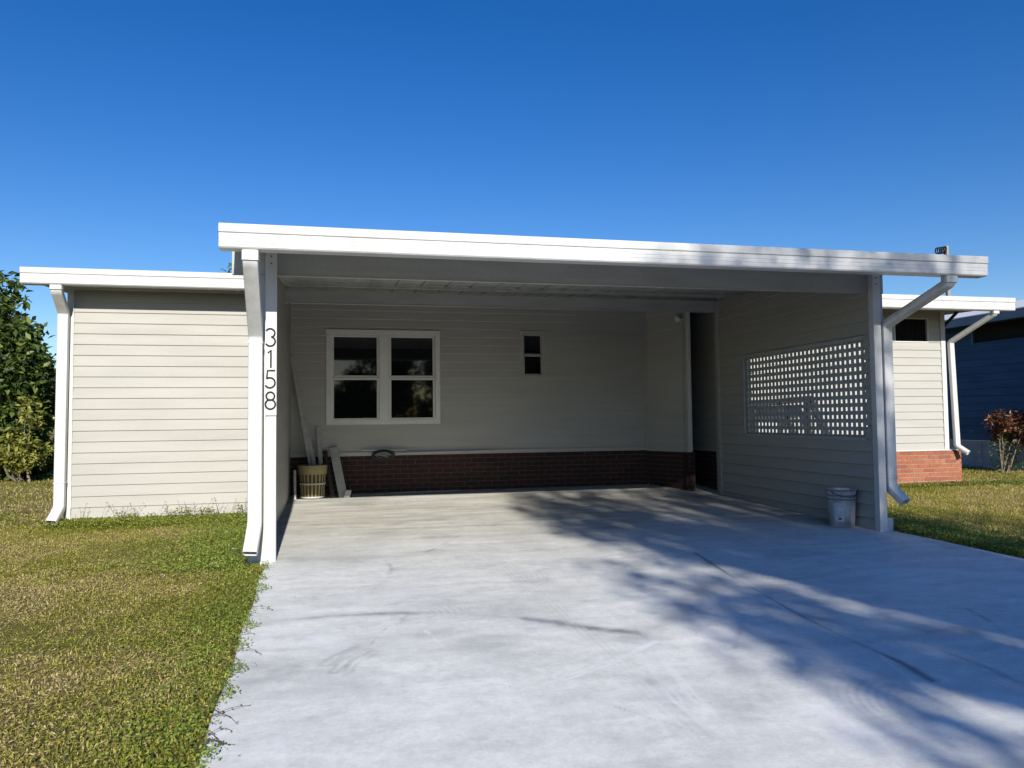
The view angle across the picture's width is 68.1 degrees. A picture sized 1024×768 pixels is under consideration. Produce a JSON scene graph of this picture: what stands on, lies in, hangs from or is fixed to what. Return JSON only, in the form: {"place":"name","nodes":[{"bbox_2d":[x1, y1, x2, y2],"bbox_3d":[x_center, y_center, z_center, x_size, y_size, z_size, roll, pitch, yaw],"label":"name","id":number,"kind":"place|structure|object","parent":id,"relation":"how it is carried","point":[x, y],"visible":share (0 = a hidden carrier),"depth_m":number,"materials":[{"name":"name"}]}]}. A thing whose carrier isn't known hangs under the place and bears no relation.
{"place":"outdoors","nodes":[
{"label":"outdoors","id":0,"kind":"place"},
{"bbox_2d":[0,426,1023,767],"bbox_3d":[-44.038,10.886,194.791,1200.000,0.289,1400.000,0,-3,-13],"label":"ground","id":1,"kind":"structure","parent":0,"point":[60,648],"depth_m":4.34,"materials":[{"name":"green plant"}]},
{"bbox_2d":[0,393,53,482],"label":"yellow shrub","id":2,"kind":"object","parent":1,"relation":"on","point":[21,453],"visible":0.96,"depth_m":14.48,"materials":[{"name":"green plant"}]},
{"bbox_2d":[0,270,55,481],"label":"broadleaf tree","id":3,"kind":"object","parent":1,"relation":"on","point":[27,364],"visible":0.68,"depth_m":15.05,"materials":[{"name":"green plant"}]},
{"bbox_2d":[20,267,247,524],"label":"storage shed","id":4,"kind":"structure","parent":1,"relation":"on","point":[151,406],"depth_m":8.61,"materials":[{"name":"plastic"}]},
{"bbox_2d":[219,263,231,272],"bbox_3d":[-5.571,-0.367,16.410,1.749,4.635,1.233,-1,-3,8],"label":"slender tree","id":5,"kind":"object","parent":1,"relation":"on","point":[230,264],"visible":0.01,"depth_m":16.16,"materials":[{"name":"green plant"}]},
{"bbox_2d":[218,223,987,563],"bbox_3d":[0.555,0.090,8.747,6.719,3.043,5.232,0,-3,-13],"label":"carport","id":6,"kind":"object","parent":1,"relation":"on","point":[770,303],"visible":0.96,"depth_m":7.62,"materials":[{"name":"white metal"}]},
{"bbox_2d":[290,294,1015,494],"bbox_3d":[1.678,0.240,13.382,10.595,3.084,6.642,0,-3,-13],"label":"mobile home","id":7,"kind":"object","parent":1,"relation":"on","point":[534,398],"visible":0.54,"depth_m":11.28,"materials":[{"name":"plastic"}]},
{"bbox_2d":[326,329,440,424],"bbox_3d":[-1.837,-0.099,10.881,1.615,1.355,0.058,0,-3,-13],"label":"window","id":8,"kind":"structure","parent":7,"relation":"in","point":[373,376],"depth_m":10.86,"materials":[{"name":"white plastic"}]},
{"bbox_2d":[396,450,493,454],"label":"loose trim","id":9,"kind":"structure","parent":7,"relation":"attached to","point":[434,452],"depth_m":10.94,"materials":[{"name":"white wood"}]},
{"bbox_2d":[520,331,545,377],"bbox_3d":[0.307,-0.443,11.383,0.391,0.707,0.058,0,-3,-13],"label":"window","id":10,"kind":"structure","parent":7,"relation":"in","point":[532,343],"depth_m":11.38,"materials":[{"name":"plastic"}]},
{"bbox_2d":[674,315,683,321],"bbox_3d":[2.464,-0.959,11.197,0.185,0.110,0.179,0,-3,-13],"label":"flood light","id":11,"kind":"object","parent":7,"relation":"attached to","point":[677,318],"visible":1,"depth_m":11.13,"materials":[{"name":"white metal"}]},
{"bbox_2d":[935,246,949,295],"bbox_3d":[6.954,-1.739,12.359,0.432,1.060,0.130,0,-3,-9],"label":"service mast","id":12,"kind":"object","parent":7,"relation":"on","point":[944,250],"visible":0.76,"depth_m":12.38,"materials":[{"name":"grey metal"}]},
{"bbox_2d":[752,395,829,433],"bbox_3d":[4.020,0.896,11.039,1.870,1.455,0.075,0,-3,-13],"label":"stair railing","id":13,"kind":"object","parent":1,"relation":"on","point":[787,417],"visible":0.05,"depth_m":11.02,"materials":[{"name":"metal"}]},
{"bbox_2d":[971,408,1023,472],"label":"red leaf bush","id":14,"kind":"object","parent":1,"relation":"on","point":[1010,422],"visible":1,"depth_m":14.29,"materials":[{"name":"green plant"}]},
{"bbox_2d":[0,0,1023,420],"label":"sky","id":15,"kind":"structure","parent":0,"point":[130,130],"materials":[{"name":"blue"}]},
{"bbox_2d":[200,483,1023,767],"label":"driveway","id":16,"kind":"structure","parent":0,"point":[627,626],"depth_m":4.11,"materials":[{"name":"concrete"}]},
{"bbox_2d":[294,470,295,499],"bbox_3d":[-2.895,1.349,10.108,0.032,0.395,0.130,0,-3,-18],"label":"corner stick","id":17,"kind":"object","parent":16,"relation":"on","point":[294,484],"visible":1,"depth_m":10.09,"materials":[{"name":"white wood"}]},
{"bbox_2d":[291,356,311,465],"bbox_3d":[-2.870,0.583,10.431,0.458,1.956,0.039,-2,-3,23],"label":"long board","id":18,"kind":"object","parent":16,"relation":"on","point":[301,412],"visible":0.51,"depth_m":10.45,"materials":[{"name":"wood"}]},
{"bbox_2d":[298,384,315,465],"bbox_3d":[-2.795,0.762,10.426,0.486,1.598,0.042,-2,-3,26],"label":"long board","id":19,"kind":"object","parent":16,"relation":"on","point":[310,445],"visible":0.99,"depth_m":10.42,"materials":[{"name":"white wood"}]},
{"bbox_2d":[298,464,326,498],"bbox_3d":[-2.702,1.322,10.265,0.390,0.452,0.390,0,-3,-13],"label":"slatted basket","id":20,"kind":"object","parent":16,"relation":"on","point":[312,483],"visible":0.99,"depth_m":10.13,"materials":[{"name":"brown wood"}]},
{"bbox_2d":[316,427,324,497],"bbox_3d":[-2.640,1.077,10.456,0.057,0.965,0.280,1,-3,-29],"label":"short board","id":21,"kind":"object","parent":16,"relation":"on","point":[319,446],"visible":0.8,"depth_m":10.50,"materials":[{"name":"white wood"}]},
{"bbox_2d":[323,450,334,497],"bbox_3d":[-2.516,1.234,10.417,0.057,0.633,0.373,1,-3,-32],"label":"dark plank","id":22,"kind":"object","parent":16,"relation":"on","point":[329,477],"visible":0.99,"depth_m":10.39,"materials":[{"name":"brown wood"}]},
{"bbox_2d":[329,446,345,497],"bbox_3d":[-2.401,1.210,10.473,0.112,0.692,0.380,1,-3,-37],"label":"wide board","id":23,"kind":"object","parent":16,"relation":"on","point":[337,469],"visible":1,"depth_m":10.46,"materials":[{"name":"grey wood"}]},
{"bbox_2d":[344,490,350,497],"bbox_3d":[-2.243,1.497,10.340,0.103,0.100,0.080,0,-3,-13],"label":"wood block","id":24,"kind":"object","parent":16,"relation":"on","point":[347,493],"depth_m":10.30,"materials":[{"name":"grey wood"}]},
{"bbox_2d":[352,493,397,495],"bbox_3d":[-1.887,1.543,10.613,0.703,0.014,0.030,0,-3,-18],"label":"floor strip","id":25,"kind":"object","parent":16,"relation":"on","point":[374,494],"visible":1,"depth_m":10.59,"materials":[{"name":"grey wood"}]},
{"bbox_2d":[385,490,460,492],"bbox_3d":[-1.272,1.538,10.840,1.100,0.016,0.020,0,-3,-14],"label":"floor strip","id":26,"kind":"object","parent":16,"relation":"on","point":[423,491],"visible":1,"depth_m":10.83,"materials":[{"name":"grey wood"}]},
{"bbox_2d":[825,488,856,527],"bbox_3d":[3.419,1.281,7.861,0.304,0.385,0.309,0,-3,-13],"label":"bucket","id":27,"kind":"object","parent":16,"relation":"on","point":[841,503],"visible":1,"depth_m":7.75,"materials":[{"name":"grey plastic"}]},
{"bbox_2d":[944,299,1023,470],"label":"blue house","id":28,"kind":"structure","parent":0,"point":[989,359],"depth_m":15.75,"materials":[{"name":"blue wood"}]},
{"bbox_2d":[971,319,1023,344],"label":"window","id":29,"kind":"structure","parent":28,"relation":"in","point":[1010,329],"depth_m":15.49,"materials":[{"name":"glass"}]},
{"bbox_3d":[-1.819,0.940,10.766,0.630,0.018,0.030,0,-3,-13],"label":"loose trim","id":30,"kind":"object","parent":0,"visible":0},
{"bbox_2d":[372,450,394,461],"bbox_3d":[-1.820,1.014,10.723,0.329,0.168,0.050,0,-3,-13],"label":"cable coil","id":31,"kind":"object","parent":30,"relation":"hanging from","point":[386,458],"visible":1,"depth_m":10.71,"materials":[{"name":"metal"}]}
]}

